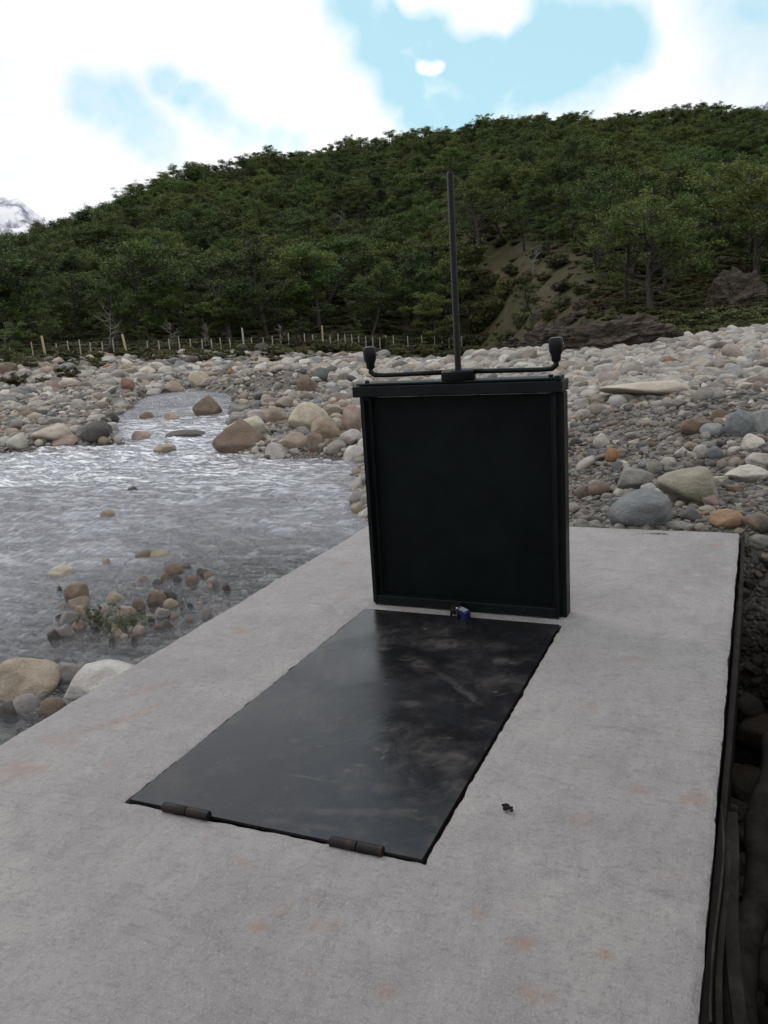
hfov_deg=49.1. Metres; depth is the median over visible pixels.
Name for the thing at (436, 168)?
tree
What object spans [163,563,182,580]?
stone
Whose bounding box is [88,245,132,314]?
tree
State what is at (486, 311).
shrub
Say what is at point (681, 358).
cobble
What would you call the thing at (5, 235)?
tree
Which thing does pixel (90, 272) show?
tree
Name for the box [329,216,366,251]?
tree
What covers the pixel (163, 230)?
tree
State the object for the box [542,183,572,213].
tree
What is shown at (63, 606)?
stone
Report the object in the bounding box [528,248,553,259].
shrub
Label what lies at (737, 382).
cobble
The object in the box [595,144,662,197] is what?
tree
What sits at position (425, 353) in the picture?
shrub
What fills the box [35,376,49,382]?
shrub
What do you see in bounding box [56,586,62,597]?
stone
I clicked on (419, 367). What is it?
cobble
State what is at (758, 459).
boulder
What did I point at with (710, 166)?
tree
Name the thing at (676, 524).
stone
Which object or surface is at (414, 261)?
tree
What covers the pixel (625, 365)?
cobble
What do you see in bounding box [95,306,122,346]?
dead tree
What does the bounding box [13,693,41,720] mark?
stone
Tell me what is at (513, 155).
tree
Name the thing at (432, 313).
tree
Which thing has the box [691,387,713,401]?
cobble
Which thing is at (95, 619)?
water plant
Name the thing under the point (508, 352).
cobble
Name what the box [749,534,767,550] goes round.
boulder
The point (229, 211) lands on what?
tree
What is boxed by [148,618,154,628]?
stone
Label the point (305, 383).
boulder
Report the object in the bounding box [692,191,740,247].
tree
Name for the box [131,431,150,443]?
boulder
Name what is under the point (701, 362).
cobble
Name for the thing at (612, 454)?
stone
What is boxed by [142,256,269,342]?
tree
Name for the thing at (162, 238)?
tree
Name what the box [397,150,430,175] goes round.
tree
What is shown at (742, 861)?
stone
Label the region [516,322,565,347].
rock outcrop
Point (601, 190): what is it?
tree
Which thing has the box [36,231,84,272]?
tree
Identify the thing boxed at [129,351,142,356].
shrub
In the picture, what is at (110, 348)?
shrub
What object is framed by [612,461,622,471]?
stone
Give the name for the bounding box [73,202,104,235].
tree
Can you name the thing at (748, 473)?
boulder
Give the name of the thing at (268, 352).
shrub
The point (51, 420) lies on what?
boulder
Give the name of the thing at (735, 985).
plank
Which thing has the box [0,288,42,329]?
tree
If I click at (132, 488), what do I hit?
stone
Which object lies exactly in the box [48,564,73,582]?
stone
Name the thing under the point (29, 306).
tree
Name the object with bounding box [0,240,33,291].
tree
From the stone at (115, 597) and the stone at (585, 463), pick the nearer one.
the stone at (115, 597)
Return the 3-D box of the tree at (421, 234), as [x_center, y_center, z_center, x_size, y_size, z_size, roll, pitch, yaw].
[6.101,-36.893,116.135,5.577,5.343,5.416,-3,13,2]
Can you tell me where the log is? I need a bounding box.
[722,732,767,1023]
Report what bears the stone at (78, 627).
in the river
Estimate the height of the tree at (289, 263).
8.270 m
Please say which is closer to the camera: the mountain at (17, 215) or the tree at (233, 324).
the tree at (233, 324)
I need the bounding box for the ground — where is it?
[0,149,767,962]
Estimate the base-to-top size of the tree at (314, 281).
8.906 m
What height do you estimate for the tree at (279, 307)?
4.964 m
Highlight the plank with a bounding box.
[725,811,747,1023]
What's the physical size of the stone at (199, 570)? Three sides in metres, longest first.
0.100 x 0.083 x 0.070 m
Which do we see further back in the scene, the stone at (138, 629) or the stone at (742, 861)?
the stone at (138, 629)
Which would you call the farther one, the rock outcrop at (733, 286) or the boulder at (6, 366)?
the rock outcrop at (733, 286)
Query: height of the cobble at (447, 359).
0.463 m
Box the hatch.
[130,609,558,861]
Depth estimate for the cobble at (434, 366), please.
24.84 m
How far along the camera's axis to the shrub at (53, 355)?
54.90 m
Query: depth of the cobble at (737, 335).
19.31 m
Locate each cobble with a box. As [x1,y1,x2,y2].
[324,384,339,393]
[328,393,347,401]
[334,402,348,407]
[345,375,355,381]
[349,371,357,375]
[359,368,367,372]
[376,368,391,377]
[390,377,400,380]
[392,361,407,366]
[400,364,416,368]
[402,368,413,371]
[413,363,428,371]
[428,364,439,369]
[440,356,454,363]
[488,361,502,367]
[499,356,506,361]
[501,350,517,354]
[508,353,520,358]
[520,349,536,358]
[531,372,544,375]
[557,361,575,369]
[572,376,585,383]
[575,359,587,365]
[580,388,596,397]
[581,370,595,376]
[586,404,606,414]
[592,359,611,365]
[593,372,605,378]
[596,365,611,373]
[598,349,616,359]
[599,374,618,382]
[606,371,621,375]
[608,395,627,405]
[610,356,625,361]
[612,363,621,370]
[613,381,625,384]
[619,367,626,374]
[620,361,640,366]
[620,363,632,368]
[625,364,642,373]
[627,377,642,382]
[633,343,651,349]
[652,349,664,354]
[655,337,669,341]
[673,356,691,361]
[676,336,690,341]
[677,342,689,346]
[680,353,693,356]
[690,359,712,368]
[691,345,709,352]
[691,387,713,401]
[708,341,730,348]
[711,387,725,398]
[717,374,737,379]
[721,344,743,357]
[723,364,742,369]
[725,365,747,377]
[730,333,743,338]
[735,378,747,384]
[739,335,756,339]
[743,330,757,335]
[754,328,767,332]
[754,358,767,366]
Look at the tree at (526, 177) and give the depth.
110.37 m
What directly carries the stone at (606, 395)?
on the ground
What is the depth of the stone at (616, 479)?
7.32 m
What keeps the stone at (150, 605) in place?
in the river
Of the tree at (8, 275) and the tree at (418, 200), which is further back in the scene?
the tree at (418, 200)
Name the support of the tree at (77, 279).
on the ground
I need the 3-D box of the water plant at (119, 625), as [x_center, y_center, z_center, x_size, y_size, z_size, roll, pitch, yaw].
[-1.829,0.785,5.980,0.357,0.263,0.384,2,14,23]
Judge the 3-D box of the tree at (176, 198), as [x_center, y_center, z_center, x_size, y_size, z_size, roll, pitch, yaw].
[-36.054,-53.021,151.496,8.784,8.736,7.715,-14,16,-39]
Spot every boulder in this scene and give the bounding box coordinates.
[0,362,18,374]
[0,657,60,703]
[6,433,28,448]
[30,423,73,440]
[44,417,66,425]
[52,435,78,448]
[57,662,82,692]
[62,659,133,704]
[79,360,91,366]
[80,420,112,442]
[101,356,116,362]
[102,411,119,421]
[120,378,134,390]
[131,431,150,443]
[139,412,154,420]
[149,383,164,390]
[153,444,175,454]
[163,412,178,422]
[164,381,184,393]
[165,430,205,440]
[177,349,186,354]
[188,370,208,387]
[192,395,222,419]
[212,419,265,457]
[226,360,240,367]
[226,416,268,432]
[227,404,248,414]
[237,344,247,351]
[246,409,264,421]
[254,343,269,349]
[265,407,288,422]
[265,442,289,458]
[275,396,292,408]
[281,432,306,448]
[288,402,328,429]
[296,375,316,390]
[307,432,323,451]
[311,416,340,438]
[313,367,327,380]
[324,406,342,415]
[326,440,346,454]
[339,404,361,430]
[340,429,360,445]
[343,445,363,466]
[377,350,390,357]
[598,380,690,395]
[608,488,672,527]
[617,466,654,489]
[656,466,718,504]
[660,399,687,408]
[680,416,711,434]
[708,508,742,528]
[709,409,727,420]
[724,464,767,481]
[725,409,755,436]
[741,433,764,450]
[742,513,767,530]
[745,453,767,467]
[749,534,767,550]
[752,409,767,433]
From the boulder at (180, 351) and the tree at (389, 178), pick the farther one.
the tree at (389, 178)
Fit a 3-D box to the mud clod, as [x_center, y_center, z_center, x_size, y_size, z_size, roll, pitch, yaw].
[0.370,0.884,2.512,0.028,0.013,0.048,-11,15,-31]
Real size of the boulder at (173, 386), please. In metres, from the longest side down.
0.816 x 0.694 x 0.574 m
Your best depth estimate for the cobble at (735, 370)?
11.57 m
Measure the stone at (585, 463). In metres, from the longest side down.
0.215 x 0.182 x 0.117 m
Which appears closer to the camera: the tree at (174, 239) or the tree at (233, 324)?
the tree at (233, 324)
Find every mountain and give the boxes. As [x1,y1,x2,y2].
[0,197,47,239]
[741,102,767,109]
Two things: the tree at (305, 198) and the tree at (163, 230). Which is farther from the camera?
the tree at (305, 198)
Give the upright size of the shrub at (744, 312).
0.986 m
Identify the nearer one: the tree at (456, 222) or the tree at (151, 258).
the tree at (151, 258)
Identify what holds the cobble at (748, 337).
on the ground
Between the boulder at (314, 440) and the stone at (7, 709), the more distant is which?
the boulder at (314, 440)
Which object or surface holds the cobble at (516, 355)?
on the ground
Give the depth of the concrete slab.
2.37 m
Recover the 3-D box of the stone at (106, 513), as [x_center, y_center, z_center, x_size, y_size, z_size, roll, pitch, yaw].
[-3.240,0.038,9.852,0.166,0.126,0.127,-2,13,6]
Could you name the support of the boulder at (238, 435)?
on the ground
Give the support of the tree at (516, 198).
on the ground
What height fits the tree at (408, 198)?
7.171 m
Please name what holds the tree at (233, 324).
on the ground
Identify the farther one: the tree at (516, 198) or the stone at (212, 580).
the tree at (516, 198)
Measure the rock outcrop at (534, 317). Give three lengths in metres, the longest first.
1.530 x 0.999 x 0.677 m
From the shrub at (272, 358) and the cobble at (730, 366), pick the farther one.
the shrub at (272, 358)
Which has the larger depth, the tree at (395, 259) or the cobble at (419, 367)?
the tree at (395, 259)
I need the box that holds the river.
[0,388,366,743]
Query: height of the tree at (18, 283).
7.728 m
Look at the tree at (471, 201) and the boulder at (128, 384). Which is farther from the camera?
the tree at (471, 201)
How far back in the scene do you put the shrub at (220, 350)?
60.10 m
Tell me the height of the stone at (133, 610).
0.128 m
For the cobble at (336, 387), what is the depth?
20.50 m
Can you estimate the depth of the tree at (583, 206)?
81.74 m
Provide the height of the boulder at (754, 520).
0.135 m
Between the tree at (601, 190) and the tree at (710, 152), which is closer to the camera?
the tree at (601, 190)
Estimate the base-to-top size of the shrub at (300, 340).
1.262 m
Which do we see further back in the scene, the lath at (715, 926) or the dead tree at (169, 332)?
the dead tree at (169, 332)
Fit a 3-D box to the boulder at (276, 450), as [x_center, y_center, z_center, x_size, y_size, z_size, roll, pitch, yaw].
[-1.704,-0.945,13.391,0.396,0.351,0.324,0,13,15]
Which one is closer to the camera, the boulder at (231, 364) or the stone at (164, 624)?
the stone at (164, 624)
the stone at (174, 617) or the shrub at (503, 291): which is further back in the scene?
the shrub at (503, 291)
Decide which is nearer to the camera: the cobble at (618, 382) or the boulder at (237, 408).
the cobble at (618, 382)
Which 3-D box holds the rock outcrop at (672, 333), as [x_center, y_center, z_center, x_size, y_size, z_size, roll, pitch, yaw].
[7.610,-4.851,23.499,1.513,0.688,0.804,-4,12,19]
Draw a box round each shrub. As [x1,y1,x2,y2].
[0,346,25,362]
[10,356,40,367]
[24,355,43,362]
[35,352,64,356]
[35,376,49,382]
[38,355,72,361]
[52,342,81,351]
[53,347,68,356]
[57,359,87,365]
[75,356,106,365]
[81,351,105,358]
[99,360,115,365]
[104,345,119,354]
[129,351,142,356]
[138,346,168,358]
[140,356,152,360]
[143,349,168,361]
[154,352,178,360]
[155,345,178,350]
[164,341,197,346]
[180,350,234,359]
[182,345,194,355]
[184,351,214,361]
[210,343,236,352]
[233,345,250,357]
[235,338,250,346]
[252,355,284,361]
[259,349,277,355]
[262,344,292,356]
[288,334,305,346]
[296,345,310,354]
[301,354,328,357]
[310,339,327,344]
[312,343,335,352]
[337,340,362,351]
[356,340,364,345]
[368,335,387,347]
[401,352,413,357]
[404,344,429,350]
[413,335,433,343]
[417,347,435,357]
[424,344,441,352]
[435,334,453,345]
[435,350,453,356]
[446,346,470,353]
[459,308,490,333]
[460,333,488,348]
[466,345,479,349]
[469,296,504,324]
[476,272,499,286]
[492,329,513,342]
[494,277,513,298]
[501,263,517,276]
[510,312,528,329]
[515,270,532,284]
[522,319,539,332]
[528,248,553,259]
[533,271,551,281]
[539,305,558,322]
[544,252,569,269]
[548,278,578,292]
[549,295,571,307]
[569,283,592,295]
[582,307,600,316]
[588,289,610,299]
[598,310,621,320]
[672,308,739,328]
[738,304,767,321]
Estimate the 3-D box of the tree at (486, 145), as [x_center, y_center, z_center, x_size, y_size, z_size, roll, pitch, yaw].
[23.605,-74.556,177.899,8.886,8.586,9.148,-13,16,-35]
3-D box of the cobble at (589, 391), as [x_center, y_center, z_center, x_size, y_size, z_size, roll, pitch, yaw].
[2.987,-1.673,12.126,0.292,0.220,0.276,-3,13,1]
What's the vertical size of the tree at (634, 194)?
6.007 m
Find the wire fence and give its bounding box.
[9,325,461,355]
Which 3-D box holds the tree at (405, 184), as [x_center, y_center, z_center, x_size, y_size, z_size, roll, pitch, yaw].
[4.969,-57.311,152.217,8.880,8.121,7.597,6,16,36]
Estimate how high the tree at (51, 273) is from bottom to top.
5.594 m
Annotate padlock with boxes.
[456,606,470,618]
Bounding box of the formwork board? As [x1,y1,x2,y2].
[700,536,744,1023]
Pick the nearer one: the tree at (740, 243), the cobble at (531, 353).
the cobble at (531, 353)
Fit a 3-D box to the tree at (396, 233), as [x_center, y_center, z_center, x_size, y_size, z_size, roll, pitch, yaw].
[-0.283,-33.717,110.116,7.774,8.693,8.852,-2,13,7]
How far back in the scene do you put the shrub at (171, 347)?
61.79 m
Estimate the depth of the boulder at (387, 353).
64.46 m
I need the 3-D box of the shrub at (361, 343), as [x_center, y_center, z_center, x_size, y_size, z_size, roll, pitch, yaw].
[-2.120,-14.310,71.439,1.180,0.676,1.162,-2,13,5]
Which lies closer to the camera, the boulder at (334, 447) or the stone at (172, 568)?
the stone at (172, 568)
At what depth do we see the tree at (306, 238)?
89.12 m
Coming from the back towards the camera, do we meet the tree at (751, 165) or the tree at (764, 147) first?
the tree at (764, 147)
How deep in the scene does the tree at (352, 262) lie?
103.73 m
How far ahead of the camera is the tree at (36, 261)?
73.40 m
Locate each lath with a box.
[708,805,724,1022]
[715,822,730,1023]
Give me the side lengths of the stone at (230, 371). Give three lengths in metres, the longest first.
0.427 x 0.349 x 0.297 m
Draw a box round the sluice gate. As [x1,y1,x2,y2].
[352,171,569,618]
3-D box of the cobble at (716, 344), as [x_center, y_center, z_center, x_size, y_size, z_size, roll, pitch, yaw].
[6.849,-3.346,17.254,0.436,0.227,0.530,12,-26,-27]
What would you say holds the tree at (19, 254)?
on the ground
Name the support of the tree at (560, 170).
on the ground
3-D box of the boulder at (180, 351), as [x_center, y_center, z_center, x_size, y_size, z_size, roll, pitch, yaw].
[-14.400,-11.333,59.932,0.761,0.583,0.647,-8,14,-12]
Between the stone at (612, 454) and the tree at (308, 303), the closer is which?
the stone at (612, 454)
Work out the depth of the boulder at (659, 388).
10.75 m
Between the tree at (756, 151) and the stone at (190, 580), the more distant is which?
the tree at (756, 151)
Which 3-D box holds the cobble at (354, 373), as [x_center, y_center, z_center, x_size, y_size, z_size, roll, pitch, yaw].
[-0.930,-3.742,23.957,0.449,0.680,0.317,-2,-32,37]
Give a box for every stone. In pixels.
[0,701,19,722]
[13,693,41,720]
[39,697,66,720]
[47,629,60,647]
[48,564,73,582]
[55,614,61,625]
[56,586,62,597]
[56,624,75,643]
[58,603,67,613]
[59,611,80,626]
[63,583,89,608]
[68,596,89,611]
[71,620,85,636]
[74,605,86,616]
[81,613,88,625]
[92,624,98,635]
[100,510,114,520]
[102,557,111,568]
[102,605,109,617]
[105,591,123,606]
[108,637,115,649]
[111,624,116,637]
[114,628,122,643]
[115,606,132,623]
[120,633,127,644]
[128,486,138,494]
[128,627,133,636]
[129,607,136,618]
[131,635,138,648]
[132,598,145,616]
[133,624,145,642]
[135,550,150,560]
[137,576,147,586]
[138,608,145,619]
[147,589,166,607]
[148,601,156,613]
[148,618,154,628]
[150,549,168,561]
[152,578,162,589]
[154,608,170,623]
[154,624,158,635]
[157,619,175,635]
[160,572,170,585]
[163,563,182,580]
[163,590,176,600]
[163,598,178,612]
[170,612,178,624]
[173,575,182,588]
[179,607,183,617]
[181,563,192,573]
[185,576,198,589]
[185,616,192,628]
[187,602,192,613]
[196,568,202,578]
[198,601,202,610]
[199,596,205,605]
[200,569,209,581]
[201,608,212,622]
[203,571,211,581]
[206,576,219,592]
[207,584,212,595]
[222,582,230,596]
[226,368,234,374]
[351,502,365,516]
[569,502,579,512]
[574,485,588,498]
[576,456,594,469]
[588,481,609,495]
[593,433,610,448]
[595,394,608,397]
[605,448,619,461]
[611,497,619,502]
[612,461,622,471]
[614,476,619,483]
[647,460,661,473]
[661,457,676,465]
[666,520,687,529]
[680,507,702,521]
[693,444,706,453]
[699,423,723,436]
[701,495,719,505]
[707,446,722,459]
[713,476,728,484]
[726,484,746,492]
[731,764,759,803]
[736,713,767,750]
[739,852,745,876]
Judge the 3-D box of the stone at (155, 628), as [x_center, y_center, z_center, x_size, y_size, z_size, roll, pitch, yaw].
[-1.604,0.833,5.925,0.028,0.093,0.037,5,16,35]
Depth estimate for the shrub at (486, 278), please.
92.51 m
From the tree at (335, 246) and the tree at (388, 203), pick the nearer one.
the tree at (335, 246)
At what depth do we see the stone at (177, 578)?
6.98 m
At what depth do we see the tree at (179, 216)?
109.89 m
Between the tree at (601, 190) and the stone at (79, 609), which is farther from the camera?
the tree at (601, 190)
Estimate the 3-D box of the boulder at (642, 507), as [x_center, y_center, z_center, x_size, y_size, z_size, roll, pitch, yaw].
[1.764,0.020,5.789,0.433,0.356,0.368,-1,9,17]
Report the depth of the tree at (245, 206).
139.69 m
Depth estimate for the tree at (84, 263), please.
88.23 m
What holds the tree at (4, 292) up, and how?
on the ground
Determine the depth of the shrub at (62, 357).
51.71 m
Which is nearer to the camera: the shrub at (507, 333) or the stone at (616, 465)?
the stone at (616, 465)
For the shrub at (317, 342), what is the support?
on the ground
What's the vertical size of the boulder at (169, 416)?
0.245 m
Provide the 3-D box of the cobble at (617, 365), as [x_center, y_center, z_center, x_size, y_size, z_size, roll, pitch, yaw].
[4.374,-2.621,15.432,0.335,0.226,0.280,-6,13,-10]
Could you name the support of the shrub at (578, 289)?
on the ground
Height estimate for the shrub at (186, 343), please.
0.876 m
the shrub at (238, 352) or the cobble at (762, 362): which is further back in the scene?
the shrub at (238, 352)
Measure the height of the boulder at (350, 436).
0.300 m
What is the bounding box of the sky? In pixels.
[0,0,767,222]
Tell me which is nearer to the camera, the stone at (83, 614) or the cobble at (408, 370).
the stone at (83, 614)
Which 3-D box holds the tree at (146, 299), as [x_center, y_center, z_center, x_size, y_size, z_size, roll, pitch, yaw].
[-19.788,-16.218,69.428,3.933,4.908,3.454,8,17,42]
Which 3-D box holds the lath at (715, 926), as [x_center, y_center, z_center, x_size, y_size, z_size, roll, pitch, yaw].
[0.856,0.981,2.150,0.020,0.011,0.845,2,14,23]
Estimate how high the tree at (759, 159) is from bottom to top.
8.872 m
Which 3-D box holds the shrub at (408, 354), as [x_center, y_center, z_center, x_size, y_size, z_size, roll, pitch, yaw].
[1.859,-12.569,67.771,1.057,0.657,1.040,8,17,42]
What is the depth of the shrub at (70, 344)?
59.05 m
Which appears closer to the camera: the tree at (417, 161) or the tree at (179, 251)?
the tree at (179, 251)
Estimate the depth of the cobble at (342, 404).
17.89 m
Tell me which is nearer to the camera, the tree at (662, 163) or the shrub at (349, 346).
the shrub at (349, 346)
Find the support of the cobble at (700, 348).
on the ground
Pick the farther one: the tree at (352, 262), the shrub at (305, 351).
the tree at (352, 262)
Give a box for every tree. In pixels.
[0,230,63,289]
[0,232,34,246]
[0,232,41,258]
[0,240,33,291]
[0,254,69,327]
[0,269,30,339]
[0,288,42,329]
[0,314,19,347]
[1,257,44,328]
[1,258,52,312]
[1,289,61,347]
[5,244,46,287]
[18,217,61,255]
[24,275,76,339]
[25,230,68,270]
[29,224,50,252]
[29,269,101,335]
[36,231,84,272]
[40,217,69,246]
[41,240,102,272]
[45,255,69,293]
[46,228,88,249]
[49,224,106,255]
[51,250,103,309]
[54,244,100,308]
[54,270,103,315]
[56,216,89,236]
[61,209,100,224]
[61,282,97,326]
[63,222,129,261]
[69,203,123,227]
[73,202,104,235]
[78,243,200,331]
[82,236,161,320]
[82,278,140,343]
[83,215,137,250]
[88,202,130,231]
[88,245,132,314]
[91,212,133,228]
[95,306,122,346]
[97,226,144,267]
[98,237,196,332]
[98,242,175,320]
[98,284,146,329]
[115,224,149,230]
[115,285,171,337]
[118,202,147,228]
[129,316,156,345]
[134,194,179,231]
[135,228,185,262]
[135,243,221,314]
[139,203,170,229]
[140,199,161,220]
[141,226,179,255]
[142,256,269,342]
[143,232,191,270]
[143,235,171,254]
[146,286,210,337]
[150,216,197,246]
[156,248,199,292]
[157,208,223,251]
[160,317,176,341]
[161,203,222,261]
[164,193,210,212]
[168,193,215,228]
[172,274,221,322]
[182,230,213,267]
[183,267,205,303]
[189,298,241,339]
[190,256,238,304]
[191,218,209,236]
[193,197,228,218]
[195,237,240,261]
[197,205,258,249]
[199,248,257,322]
[200,215,238,247]
[201,226,240,271]
[201,319,211,347]
[206,200,266,233]
[210,220,244,259]
[210,294,245,338]
[213,242,307,340]
[216,193,256,223]
[217,301,256,338]
[218,234,287,291]
[218,256,286,316]
[228,197,281,234]
[230,233,290,283]
[232,233,308,318]
[232,263,266,309]
[235,219,275,254]
[237,223,285,254]
[240,225,274,236]
[248,281,306,328]
[249,212,285,235]
[249,242,339,326]
[253,183,293,214]
[257,169,285,196]
[257,234,322,280]
[260,246,334,322]
[266,206,312,235]
[267,241,378,325]
[275,175,309,207]
[275,325,284,345]
[276,211,340,248]
[276,227,316,246]
[281,184,317,211]
[290,176,327,213]
[294,233,385,306]
[295,203,325,226]
[295,204,323,225]
[299,225,335,252]
[307,223,350,267]
[322,173,359,212]
[325,184,369,220]
[328,237,400,290]
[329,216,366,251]
[332,254,389,309]
[337,177,379,219]
[337,222,379,273]
[343,252,358,276]
[346,258,406,326]
[346,289,409,335]
[347,217,406,269]
[349,211,418,248]
[349,318,364,341]
[351,172,400,213]
[357,266,400,313]
[360,163,391,195]
[360,185,416,221]
[363,224,430,274]
[364,195,393,218]
[371,269,446,330]
[376,172,411,202]
[377,248,442,324]
[381,194,407,230]
[383,173,430,196]
[383,229,405,264]
[386,236,461,291]
[386,240,438,301]
[393,192,427,226]
[393,264,443,316]
[396,203,441,249]
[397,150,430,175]
[398,292,452,342]
[403,165,454,203]
[405,171,453,207]
[408,190,440,229]
[409,225,472,294]
[410,226,443,251]
[413,198,463,229]
[423,230,500,314]
[423,253,471,331]
[427,183,525,261]
[427,212,473,260]
[438,147,468,175]
[439,179,481,223]
[466,158,528,210]
[466,187,517,238]
[469,159,510,210]
[471,137,509,159]
[472,153,497,199]
[474,113,493,120]
[480,160,545,207]
[486,148,515,188]
[497,167,538,210]
[501,141,547,198]
[502,148,524,165]
[502,168,539,201]
[504,130,550,154]
[510,178,547,229]
[511,145,553,186]
[514,134,547,150]
[515,157,554,208]
[518,166,556,210]
[521,156,595,228]
[527,246,541,272]
[533,178,596,245]
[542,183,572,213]
[546,138,628,173]
[551,144,601,184]
[556,130,599,159]
[558,166,653,261]
[558,196,586,237]
[563,204,618,265]
[566,164,611,198]
[567,141,632,189]
[567,167,620,235]
[567,175,637,240]
[574,134,605,158]
[578,178,728,308]
[578,193,668,278]
[585,168,665,220]
[594,136,614,164]
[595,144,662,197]
[600,186,636,237]
[609,126,646,166]
[613,159,746,270]
[623,135,664,159]
[624,154,650,188]
[624,161,675,182]
[624,186,681,228]
[625,132,665,155]
[628,168,692,195]
[631,204,704,284]
[635,181,715,258]
[637,141,671,166]
[649,157,746,239]
[649,159,679,183]
[657,163,716,190]
[662,143,711,172]
[665,182,714,231]
[666,145,718,163]
[674,146,745,211]
[684,158,767,275]
[686,197,738,256]
[690,189,733,248]
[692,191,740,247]
[694,147,721,170]
[704,121,766,167]
[708,175,745,224]
[718,128,762,165]
[720,208,767,263]
[722,180,746,227]
[724,151,767,205]
[732,118,762,157]
[734,157,764,188]
[736,164,767,225]
[743,180,767,217]
[746,126,767,157]
[758,145,767,158]
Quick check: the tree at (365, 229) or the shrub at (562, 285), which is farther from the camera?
the tree at (365, 229)
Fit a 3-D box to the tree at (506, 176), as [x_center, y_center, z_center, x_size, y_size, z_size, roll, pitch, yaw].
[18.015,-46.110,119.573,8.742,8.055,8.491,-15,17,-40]
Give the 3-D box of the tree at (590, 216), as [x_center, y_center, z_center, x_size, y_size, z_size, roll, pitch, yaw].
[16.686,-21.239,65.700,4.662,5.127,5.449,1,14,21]
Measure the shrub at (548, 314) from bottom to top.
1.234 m
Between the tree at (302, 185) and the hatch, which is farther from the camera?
the tree at (302, 185)
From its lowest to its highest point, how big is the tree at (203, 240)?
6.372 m
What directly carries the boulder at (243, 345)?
on the ground
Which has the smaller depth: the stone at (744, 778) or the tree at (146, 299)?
the stone at (744, 778)
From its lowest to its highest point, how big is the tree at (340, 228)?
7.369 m
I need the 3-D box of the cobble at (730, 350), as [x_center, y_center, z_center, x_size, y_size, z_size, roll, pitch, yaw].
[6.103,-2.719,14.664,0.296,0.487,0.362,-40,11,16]
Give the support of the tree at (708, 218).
on the ground
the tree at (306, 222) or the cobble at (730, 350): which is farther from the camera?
the tree at (306, 222)
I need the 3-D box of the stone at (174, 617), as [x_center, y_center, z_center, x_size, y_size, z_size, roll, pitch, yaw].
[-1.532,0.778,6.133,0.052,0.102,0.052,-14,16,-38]
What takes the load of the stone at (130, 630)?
in the river
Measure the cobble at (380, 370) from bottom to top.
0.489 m
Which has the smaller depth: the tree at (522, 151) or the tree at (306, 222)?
the tree at (306, 222)
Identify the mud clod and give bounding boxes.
[502,803,512,811]
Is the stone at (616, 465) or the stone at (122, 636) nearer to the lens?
the stone at (122, 636)
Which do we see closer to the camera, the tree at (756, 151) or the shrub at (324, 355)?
the shrub at (324, 355)
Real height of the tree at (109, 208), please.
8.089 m
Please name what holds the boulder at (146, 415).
on the ground
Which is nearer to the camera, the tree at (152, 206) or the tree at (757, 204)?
the tree at (757, 204)
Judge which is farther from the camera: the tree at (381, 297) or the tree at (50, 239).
the tree at (50, 239)
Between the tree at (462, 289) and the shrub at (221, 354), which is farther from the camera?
the tree at (462, 289)
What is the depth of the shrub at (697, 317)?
37.13 m
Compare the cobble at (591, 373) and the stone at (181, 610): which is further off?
the cobble at (591, 373)
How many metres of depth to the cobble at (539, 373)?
16.91 m
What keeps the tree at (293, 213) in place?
on the ground
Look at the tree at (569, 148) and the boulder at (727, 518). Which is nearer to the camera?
the boulder at (727, 518)
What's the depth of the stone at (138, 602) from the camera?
6.34 m
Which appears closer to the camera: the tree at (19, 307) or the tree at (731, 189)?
the tree at (19, 307)
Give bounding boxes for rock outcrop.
[494,337,520,348]
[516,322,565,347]
[528,312,544,321]
[552,314,579,326]
[557,313,675,350]
[572,299,590,310]
[662,328,683,337]
[703,267,767,308]
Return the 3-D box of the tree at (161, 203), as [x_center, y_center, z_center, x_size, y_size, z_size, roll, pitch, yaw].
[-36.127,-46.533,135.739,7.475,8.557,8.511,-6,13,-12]
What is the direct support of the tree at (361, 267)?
on the ground
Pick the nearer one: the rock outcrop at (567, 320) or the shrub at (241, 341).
the rock outcrop at (567, 320)
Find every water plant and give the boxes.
[74,603,124,639]
[101,606,154,645]
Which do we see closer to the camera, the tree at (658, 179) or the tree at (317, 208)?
the tree at (658, 179)
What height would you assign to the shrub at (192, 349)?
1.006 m
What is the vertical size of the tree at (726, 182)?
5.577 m
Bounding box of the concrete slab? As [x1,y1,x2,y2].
[0,526,738,1023]
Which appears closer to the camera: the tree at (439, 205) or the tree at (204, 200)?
the tree at (439, 205)

